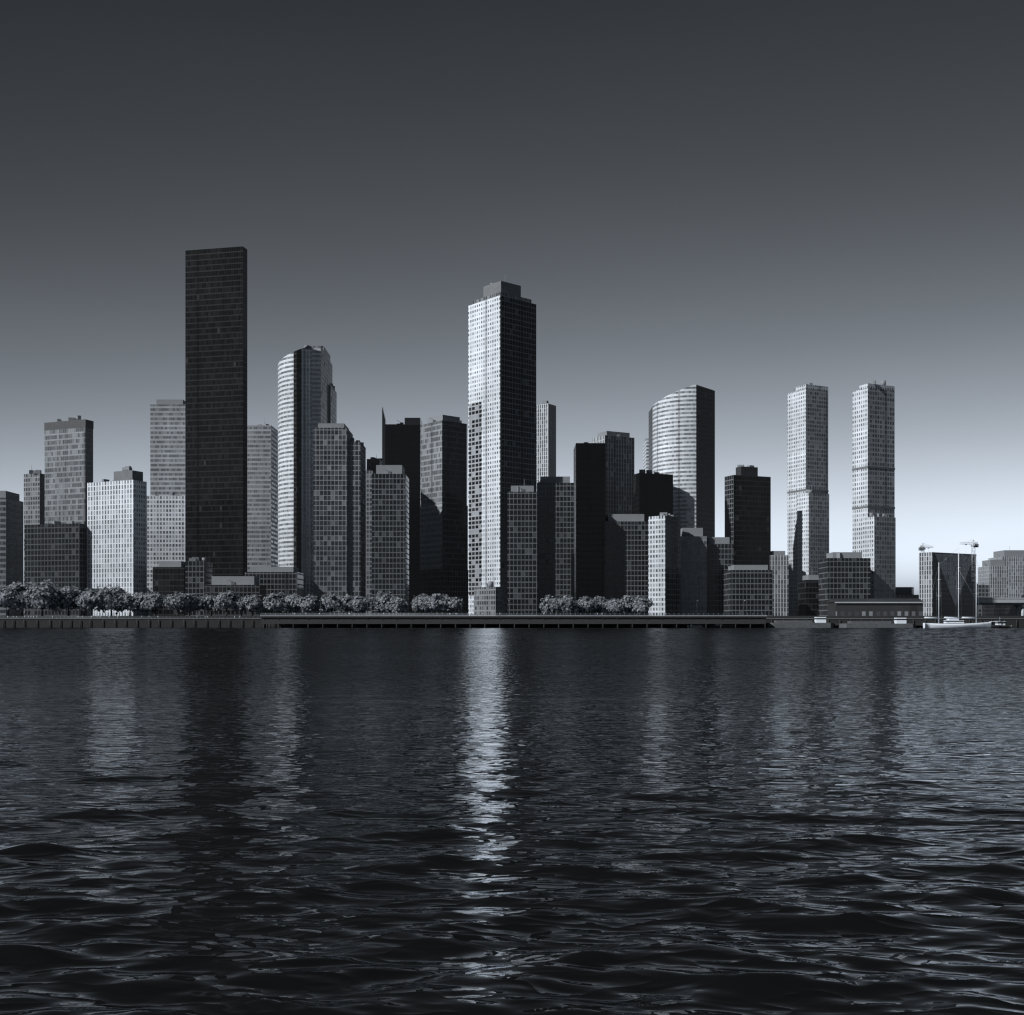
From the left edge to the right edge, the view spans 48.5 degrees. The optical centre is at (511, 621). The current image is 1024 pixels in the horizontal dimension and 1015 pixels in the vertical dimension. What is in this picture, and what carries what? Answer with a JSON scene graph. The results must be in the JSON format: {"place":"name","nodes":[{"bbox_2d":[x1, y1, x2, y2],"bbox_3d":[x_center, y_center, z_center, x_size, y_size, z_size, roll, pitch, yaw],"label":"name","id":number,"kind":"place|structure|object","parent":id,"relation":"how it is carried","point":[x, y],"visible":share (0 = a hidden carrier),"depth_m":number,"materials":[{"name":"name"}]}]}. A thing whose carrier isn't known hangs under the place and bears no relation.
{"place":"outdoors","nodes":[
{"label":"outdoors","id":0,"kind":"place"},
{"bbox_2d":[114,466,142,480],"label":"rooftop penthouse","id":1,"kind":"object","parent":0,"point":[127,473],"visible":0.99,"depth_m":675.62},
{"bbox_2d":[278,345,331,614],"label":"building","id":2,"kind":"structure","parent":0,"point":[289,460],"depth_m":781.59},
{"bbox_2d":[321,346,329,359],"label":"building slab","id":3,"kind":"structure","parent":2,"relation":"attached to","point":[326,352],"depth_m":824.45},
{"bbox_2d":[0,645,1023,1014],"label":"water","id":4,"kind":"structure","parent":0,"point":[510,829],"depth_m":16.42,"materials":[{"name":"liquid"}]},
{"bbox_2d":[0,628,1023,644],"bbox_3d":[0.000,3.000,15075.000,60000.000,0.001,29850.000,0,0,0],"label":"water","id":5,"kind":"structure","parent":0,"point":[511,636],"depth_m":235.31,"materials":[{"name":"liquid"}]},
{"bbox_2d":[0,616,1023,627],"bbox_3d":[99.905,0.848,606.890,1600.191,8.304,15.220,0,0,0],"label":"quay wall","id":6,"kind":"structure","parent":5,"relation":"in","point":[160,622],"depth_m":600.00,"materials":[{"name":"concrete"}]},
{"bbox_2d":[260,615,766,627],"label":"pier","id":7,"kind":"structure","parent":5,"relation":"in","point":[558,620],"depth_m":578.55,"materials":[{"name":"concrete"}]},
{"bbox_2d":[270,613,762,614],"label":"pier railing","id":8,"kind":"object","parent":7,"relation":"on","point":[516,613],"visible":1,"depth_m":578.06,"materials":[{"name":"grey metal"}]},
{"bbox_2d":[687,624,702,627],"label":"work boat","id":9,"kind":"object","parent":5,"relation":"on","point":[697,626],"visible":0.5,"depth_m":588.83,"materials":[{"name":"metal"}]},
{"bbox_2d":[709,624,732,627],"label":"work boat","id":10,"kind":"object","parent":5,"relation":"on","point":[723,626],"visible":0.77,"depth_m":581.52,"materials":[{"name":"metal"}]},
{"bbox_2d":[766,617,833,627],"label":"barge","id":11,"kind":"object","parent":5,"relation":"on","point":[819,622],"visible":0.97,"depth_m":588.00,"materials":[{"name":"metal"}]},
{"bbox_2d":[827,599,924,627],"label":"pier shed","id":12,"kind":"structure","parent":5,"relation":"in","point":[875,607],"depth_m":640.00,"materials":[{"name":"metal"}]},
{"bbox_2d":[838,618,915,627],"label":"barge","id":13,"kind":"object","parent":5,"relation":"on","point":[899,622],"visible":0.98,"depth_m":584.00,"materials":[{"name":"metal"}]},
{"bbox_2d":[923,546,1000,627],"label":"sailing yacht","id":14,"kind":"object","parent":5,"relation":"on","point":[984,624],"visible":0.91,"depth_m":559.15,"materials":[{"name":"white paint"}]},
{"bbox_2d":[991,621,1011,627],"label":"work boat","id":15,"kind":"object","parent":5,"relation":"on","point":[999,624],"visible":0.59,"depth_m":570.40,"materials":[{"name":"metal"}]},
{"bbox_2d":[0,0,1023,594],"label":"sky","id":16,"kind":"structure","parent":0,"point":[751,203],"materials":[{"name":"grey"}]},
{"bbox_2d":[725,465,770,569],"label":"building","id":17,"kind":"structure","parent":0,"point":[748,515],"depth_m":775.70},
{"bbox_2d":[787,383,828,615],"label":"building","id":18,"kind":"structure","parent":0,"point":[807,438],"depth_m":806.60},
{"bbox_2d":[797,489,828,615],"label":"high-rise building","id":19,"kind":"structure","parent":18,"relation":"attached to","point":[812,529],"depth_m":794.21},
{"bbox_2d":[852,380,894,551],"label":"building","id":20,"kind":"structure","parent":0,"point":[873,469],"depth_m":705.08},
{"bbox_2d":[862,513,895,598],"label":"high-rise building","id":21,"kind":"structure","parent":20,"relation":"attached to","point":[879,540],"depth_m":695.75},
{"label":"ground","id":22,"kind":"structure","parent":0,"visible":0},
{"bbox_2d":[0,491,22,615],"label":"building","id":23,"kind":"structure","parent":22,"relation":"on","point":[11,538],"depth_m":707.77,"materials":[{"name":"concrete"}]},
{"bbox_2d":[0,585,24,615],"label":"tree","id":24,"kind":"object","parent":22,"relation":"on","point":[8,598],"visible":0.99,"depth_m":623.78,"materials":[{"name":"grey plant"}]},
{"bbox_2d":[1,581,33,615],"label":"tree","id":25,"kind":"object","parent":22,"relation":"on","point":[20,586],"visible":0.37,"depth_m":630.93,"materials":[{"name":"grey plant"}]},
{"bbox_2d":[24,467,44,615],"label":"building","id":26,"kind":"structure","parent":22,"relation":"on","point":[34,497],"depth_m":762.45,"materials":[{"name":"concrete"}]},
{"bbox_2d":[19,579,61,615],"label":"tree","id":27,"kind":"object","parent":22,"relation":"on","point":[43,595],"visible":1,"depth_m":625.10,"materials":[{"name":"grey plant"}]},
{"bbox_2d":[25,519,85,615],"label":"building","id":28,"kind":"structure","parent":22,"relation":"on","point":[55,552],"depth_m":684.49,"materials":[{"name":"concrete"}]},
{"bbox_2d":[51,585,81,615],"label":"tree","id":29,"kind":"object","parent":22,"relation":"on","point":[67,594],"visible":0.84,"depth_m":634.83,"materials":[{"name":"grey plant"}]},
{"bbox_2d":[44,415,93,615],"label":"building","id":30,"kind":"structure","parent":22,"relation":"on","point":[68,460],"depth_m":745.54,"materials":[{"name":"concrete"}]},
{"bbox_2d":[73,586,106,615],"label":"tree","id":31,"kind":"object","parent":22,"relation":"on","point":[87,600],"visible":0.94,"depth_m":631.87,"materials":[{"name":"grey plant"}]},
{"bbox_2d":[96,584,125,615],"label":"tree","id":32,"kind":"object","parent":22,"relation":"on","point":[110,600],"visible":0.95,"depth_m":633.79,"materials":[{"name":"grey plant"}]},
{"bbox_2d":[87,479,146,615],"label":"building","id":33,"kind":"structure","parent":22,"relation":"on","point":[116,532],"depth_m":676.83,"materials":[{"name":"concrete"}]},
{"bbox_2d":[118,591,142,615],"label":"tree","id":34,"kind":"object","parent":22,"relation":"on","point":[127,600],"visible":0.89,"depth_m":635.83,"materials":[{"name":"grey plant"}]},
{"bbox_2d":[133,589,160,615],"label":"tree","id":35,"kind":"object","parent":22,"relation":"on","point":[139,598],"visible":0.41,"depth_m":636.15,"materials":[{"name":"grey plant"}]},
{"bbox_2d":[142,592,166,615],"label":"tree","id":36,"kind":"object","parent":22,"relation":"on","point":[154,601],"visible":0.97,"depth_m":629.07,"materials":[{"name":"grey plant"}]},
{"bbox_2d":[147,492,184,615],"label":"building","id":37,"kind":"structure","parent":22,"relation":"on","point":[165,528],"depth_m":760.00,"materials":[{"name":"concrete"}]},
{"bbox_2d":[150,399,184,495],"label":"building","id":38,"kind":"structure","parent":22,"relation":"on","point":[167,446],"depth_m":860.00,"materials":[{"name":"concrete"}]},
{"bbox_2d":[153,561,184,615],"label":"building","id":39,"kind":"structure","parent":22,"relation":"on","point":[168,577],"depth_m":668.00,"materials":[{"name":"concrete"}]},
{"bbox_2d":[163,591,192,615],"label":"tree","id":40,"kind":"object","parent":22,"relation":"on","point":[177,600],"visible":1,"depth_m":623.50,"materials":[{"name":"grey plant"}]},
{"bbox_2d":[178,593,201,615],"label":"tree","id":41,"kind":"object","parent":22,"relation":"on","point":[194,605],"visible":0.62,"depth_m":633.86,"materials":[{"name":"grey plant"}]},
{"bbox_2d":[185,557,211,615],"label":"building","id":42,"kind":"structure","parent":22,"relation":"on","point":[198,574],"depth_m":664.00,"materials":[{"name":"concrete"}]},
{"bbox_2d":[200,594,222,615],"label":"tree","id":43,"kind":"object","parent":22,"relation":"on","point":[207,603],"visible":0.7,"depth_m":638.94,"materials":[{"name":"grey plant"}]},
{"bbox_2d":[185,246,246,575],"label":"building","id":44,"kind":"structure","parent":22,"relation":"on","point":[216,407],"depth_m":733.95,"materials":[{"name":"glass"}]},
{"bbox_2d":[213,590,239,615],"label":"tree","id":45,"kind":"object","parent":22,"relation":"on","point":[225,600],"visible":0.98,"depth_m":625.37,"materials":[{"name":"grey plant"}]},
{"bbox_2d":[204,576,265,615],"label":"building","id":46,"kind":"structure","parent":22,"relation":"on","point":[242,586],"depth_m":662.00,"materials":[{"name":"concrete"}]},
{"bbox_2d":[234,596,248,615],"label":"tree","id":47,"kind":"object","parent":22,"relation":"on","point":[239,604],"visible":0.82,"depth_m":627.51,"materials":[{"name":"grey plant"}]},
{"bbox_2d":[242,594,265,615],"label":"tree","id":48,"kind":"object","parent":22,"relation":"on","point":[253,601],"visible":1,"depth_m":628.05,"materials":[{"name":"grey plant"}]},
{"bbox_2d":[247,424,277,571],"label":"building","id":49,"kind":"structure","parent":22,"relation":"on","point":[262,494],"depth_m":880.00,"materials":[{"name":"metal"}]},
{"bbox_2d":[245,560,302,614],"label":"building","id":50,"kind":"structure","parent":22,"relation":"on","point":[288,581],"depth_m":690.00,"materials":[{"name":"concrete"}]},
{"bbox_2d":[263,590,286,614],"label":"tree","id":51,"kind":"object","parent":22,"relation":"on","point":[278,599],"visible":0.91,"depth_m":627.46,"materials":[{"name":"grey plant"}]},
{"bbox_2d":[282,592,303,614],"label":"tree","id":52,"kind":"object","parent":22,"relation":"on","point":[291,606],"visible":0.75,"depth_m":640.50,"materials":[{"name":"grey plant"}]},
{"bbox_2d":[294,594,318,614],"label":"tree","id":53,"kind":"object","parent":22,"relation":"on","point":[309,603],"visible":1,"depth_m":633.31,"materials":[{"name":"grey plant"}]},
{"bbox_2d":[321,593,342,614],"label":"tree","id":54,"kind":"object","parent":22,"relation":"on","point":[332,602],"visible":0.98,"depth_m":635.83,"materials":[{"name":"grey plant"}]},
{"bbox_2d":[329,383,336,422],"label":"skyscraper","id":55,"kind":"structure","parent":22,"relation":"on","point":[332,405],"depth_m":823.65,"materials":[{"name":"concrete"}]},
{"bbox_2d":[314,423,352,614],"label":"building","id":56,"kind":"structure","parent":22,"relation":"on","point":[331,440],"depth_m":700.00,"materials":[{"name":"concrete"}]},
{"bbox_2d":[340,594,359,614],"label":"tree","id":57,"kind":"object","parent":22,"relation":"on","point":[347,605],"visible":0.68,"depth_m":646.83,"materials":[{"name":"grey plant"}]},
{"bbox_2d":[347,438,365,614],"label":"building","id":58,"kind":"structure","parent":22,"relation":"on","point":[356,517],"depth_m":702.00,"materials":[{"name":"metal"}]},
{"bbox_2d":[346,609,366,614],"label":"shrub","id":59,"kind":"object","parent":22,"relation":"on","point":[356,613],"visible":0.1,"depth_m":667.99,"materials":[{"name":"grey plant"}]},
{"bbox_2d":[350,595,370,614],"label":"tree","id":60,"kind":"object","parent":22,"relation":"on","point":[360,603],"visible":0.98,"depth_m":628.19,"materials":[{"name":"grey plant"}]},
{"bbox_2d":[366,469,374,614],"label":"building","id":61,"kind":"structure","parent":22,"relation":"on","point":[369,472],"depth_m":770.00,"materials":[{"name":"concrete"}]},
{"bbox_2d":[367,455,381,473],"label":"building","id":62,"kind":"structure","parent":22,"relation":"on","point":[372,462],"depth_m":800.00,"materials":[{"name":"metal"}]},
{"bbox_2d":[371,591,396,614],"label":"tree","id":63,"kind":"object","parent":22,"relation":"on","point":[381,601],"visible":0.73,"depth_m":637.30,"materials":[{"name":"grey plant"}]},
{"bbox_2d":[372,465,408,614],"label":"building","id":64,"kind":"structure","parent":22,"relation":"on","point":[390,528],"depth_m":690.00,"materials":[{"name":"metal"}]},
{"bbox_2d":[387,597,408,614],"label":"tree","id":65,"kind":"object","parent":22,"relation":"on","point":[397,605],"visible":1,"depth_m":628.37,"materials":[{"name":"grey plant"}]},
{"bbox_2d":[385,420,420,614],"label":"building","id":66,"kind":"structure","parent":22,"relation":"on","point":[403,444],"depth_m":800.00,"materials":[{"name":"metal"}]},
{"bbox_2d":[382,407,422,464],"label":"building fin","id":67,"kind":"object","parent":66,"relation":"attached to","point":[413,421],"visible":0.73,"depth_m":799.60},
{"bbox_2d":[410,593,432,614],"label":"tree","id":68,"kind":"object","parent":22,"relation":"on","point":[418,603],"visible":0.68,"depth_m":640.10,"materials":[{"name":"grey plant"}]},
{"bbox_2d":[424,593,448,614],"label":"tree","id":69,"kind":"object","parent":22,"relation":"on","point":[436,602],"visible":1,"depth_m":628.36,"materials":[{"name":"grey plant"}]},
{"bbox_2d":[419,569,467,614],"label":"building base","id":70,"kind":"object","parent":22,"relation":"on","point":[451,583],"visible":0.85,"depth_m":735.19,"materials":[{"name":"metal"}]},
{"bbox_2d":[420,504,467,569],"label":"building","id":71,"kind":"structure","parent":70,"relation":"on","point":[443,536],"depth_m":735.64,"materials":[{"name":"glass"}]},
{"bbox_2d":[421,415,466,505],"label":"building","id":72,"kind":"structure","parent":71,"relation":"on","point":[443,459],"depth_m":737.62,"materials":[{"name":"concrete"}]},
{"bbox_2d":[444,596,462,614],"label":"tree","id":73,"kind":"object","parent":22,"relation":"on","point":[452,603],"visible":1,"depth_m":628.84,"materials":[{"name":"grey plant"}]},
{"bbox_2d":[468,295,535,614],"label":"building","id":74,"kind":"structure","parent":22,"relation":"on","point":[502,359],"depth_m":688.62,"materials":[{"name":"glass"}]},
{"bbox_2d":[469,402,480,595],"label":"building balconies","id":75,"kind":"structure","parent":74,"relation":"attached to","point":[474,494],"depth_m":697.74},
{"bbox_2d":[474,576,507,614],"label":"building","id":76,"kind":"structure","parent":74,"relation":"attached to","point":[490,599],"depth_m":681.23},
{"bbox_2d":[483,281,520,296],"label":"rooftop penthouse","id":77,"kind":"object","parent":74,"relation":"on","point":[503,287],"visible":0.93,"depth_m":693.97,"materials":[{"name":"concrete"}]},
{"bbox_2d":[473,292,530,303],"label":"building crown","id":78,"kind":"object","parent":74,"relation":"on","point":[501,294],"visible":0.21,"depth_m":692.02},
{"bbox_2d":[508,486,536,614],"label":"building","id":79,"kind":"structure","parent":22,"relation":"on","point":[522,549],"depth_m":655.00,"materials":[{"name":"concrete"}]},
{"bbox_2d":[23,595,1023,615],"bbox_3d":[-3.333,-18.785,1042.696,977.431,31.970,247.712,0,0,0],"label":"rise blocks","id":80,"kind":"structure","parent":22,"relation":"on","point":[1002,610],"depth_m":935.74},
{"bbox_2d":[536,400,555,484],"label":"building","id":81,"kind":"structure","parent":22,"relation":"on","point":[545,439],"depth_m":923.54,"materials":[{"name":"concrete"}]},
{"bbox_2d":[539,595,560,614],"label":"tree","id":82,"kind":"object","parent":22,"relation":"on","point":[548,604],"visible":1,"depth_m":629.01,"materials":[{"name":"grey plant"}]},
{"bbox_2d":[536,477,573,614],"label":"building","id":83,"kind":"structure","parent":22,"relation":"on","point":[555,536],"depth_m":700.00,"materials":[{"name":"concrete"}]},
{"bbox_2d":[555,595,578,614],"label":"tree","id":84,"kind":"object","parent":22,"relation":"on","point":[567,604],"visible":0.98,"depth_m":628.74,"materials":[{"name":"grey plant"}]},
{"bbox_2d":[576,596,597,614],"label":"tree","id":85,"kind":"object","parent":22,"relation":"on","point":[585,604],"visible":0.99,"depth_m":636.62,"materials":[{"name":"grey plant"}]},
{"bbox_2d":[574,441,605,614],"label":"building","id":86,"kind":"structure","parent":22,"relation":"on","point":[589,489],"depth_m":730.00,"materials":[{"name":"metal"}]},
{"bbox_2d":[594,596,610,614],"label":"tree","id":87,"kind":"object","parent":22,"relation":"on","point":[601,604],"visible":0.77,"depth_m":643.60,"materials":[{"name":"grey plant"}]},
{"bbox_2d":[593,431,633,515],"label":"building","id":88,"kind":"structure","parent":22,"relation":"on","point":[619,468],"depth_m":805.83,"materials":[{"name":"metal"}]},
{"bbox_2d":[604,598,624,614],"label":"tree","id":89,"kind":"object","parent":22,"relation":"on","point":[614,605],"visible":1,"depth_m":635.01,"materials":[{"name":"grey plant"}]},
{"bbox_2d":[603,514,647,614],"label":"building","id":90,"kind":"structure","parent":22,"relation":"on","point":[625,554],"depth_m":720.00,"materials":[{"name":"concrete"}]},
{"bbox_2d":[619,595,635,614],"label":"tree","id":91,"kind":"object","parent":22,"relation":"on","point":[627,600],"visible":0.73,"depth_m":637.01,"materials":[{"name":"grey plant"}]},
{"bbox_2d":[631,595,652,614],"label":"tree","id":92,"kind":"object","parent":22,"relation":"on","point":[640,604],"visible":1,"depth_m":629.83,"materials":[{"name":"grey plant"}]},
{"bbox_2d":[643,438,648,472],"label":"building","id":93,"kind":"structure","parent":22,"relation":"on","point":[646,455],"depth_m":1002.79,"materials":[{"name":"metal"}]},
{"bbox_2d":[633,469,672,520],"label":"building","id":94,"kind":"structure","parent":22,"relation":"on","point":[652,494],"depth_m":774.16,"materials":[{"name":"metal"}]},
{"bbox_2d":[648,512,680,614],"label":"building","id":95,"kind":"structure","parent":22,"relation":"on","point":[664,561],"depth_m":684.92,"materials":[{"name":"concrete"}]},
{"bbox_2d":[649,385,714,537],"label":"building","id":96,"kind":"structure","parent":22,"relation":"on","point":[682,436],"depth_m":844.16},
{"bbox_2d":[681,528,706,614],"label":"building","id":97,"kind":"structure","parent":22,"relation":"on","point":[693,565],"depth_m":700.00,"materials":[{"name":"concrete"}]},
{"bbox_2d":[707,537,733,614],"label":"building","id":98,"kind":"structure","parent":22,"relation":"on","point":[720,554],"depth_m":705.00,"materials":[{"name":"concrete"}]},
{"bbox_2d":[724,565,772,615],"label":"building","id":99,"kind":"structure","parent":22,"relation":"on","point":[751,586],"depth_m":680.00,"materials":[{"name":"concrete"}]},
{"bbox_2d":[770,551,788,615],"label":"building","id":100,"kind":"structure","parent":22,"relation":"on","point":[779,563],"depth_m":780.00,"materials":[{"name":"concrete"}]},
{"bbox_2d":[798,575,818,615],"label":"building","id":101,"kind":"structure","parent":22,"relation":"on","point":[808,595],"depth_m":700.00,"materials":[{"name":"glass"}]},
{"bbox_2d":[819,552,869,615],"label":"building","id":102,"kind":"structure","parent":22,"relation":"on","point":[844,575],"depth_m":672.00,"materials":[{"name":"concrete"}]},
{"bbox_2d":[896,587,918,598],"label":"building","id":103,"kind":"structure","parent":22,"relation":"on","point":[904,592],"depth_m":853.33,"materials":[{"name":"metal"}]},
{"bbox_2d":[919,552,975,615],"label":"building","id":104,"kind":"structure","parent":22,"relation":"on","point":[930,563],"depth_m":788.55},
{"bbox_2d":[918,544,933,552],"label":"crane","id":105,"kind":"object","parent":104,"relation":"on","point":[922,548],"visible":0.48,"depth_m":799.12,"materials":[{"name":"grey metal"}]},
{"bbox_2d":[960,540,978,581],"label":"crane","id":106,"kind":"object","parent":104,"relation":"on","point":[975,544],"visible":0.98,"depth_m":794.61,"materials":[{"name":"grey metal"}]},
{"bbox_2d":[977,583,989,615],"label":"building","id":107,"kind":"structure","parent":22,"relation":"on","point":[983,592],"depth_m":960.00,"materials":[{"name":"concrete"}]},
{"bbox_2d":[978,560,1008,597],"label":"building","id":108,"kind":"structure","parent":22,"relation":"on","point":[995,574],"depth_m":985.00,"materials":[{"name":"concrete"}]},
{"bbox_2d":[977,587,1023,615],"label":"bridge","id":109,"kind":"structure","parent":22,"relation":"on","point":[1016,602],"depth_m":903.01,"materials":[{"name":"concrete"}]},
{"bbox_2d":[988,550,1023,597],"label":"building","id":110,"kind":"structure","parent":22,"relation":"on","point":[1014,560],"depth_m":1030.00,"materials":[{"name":"concrete"}]}
]}

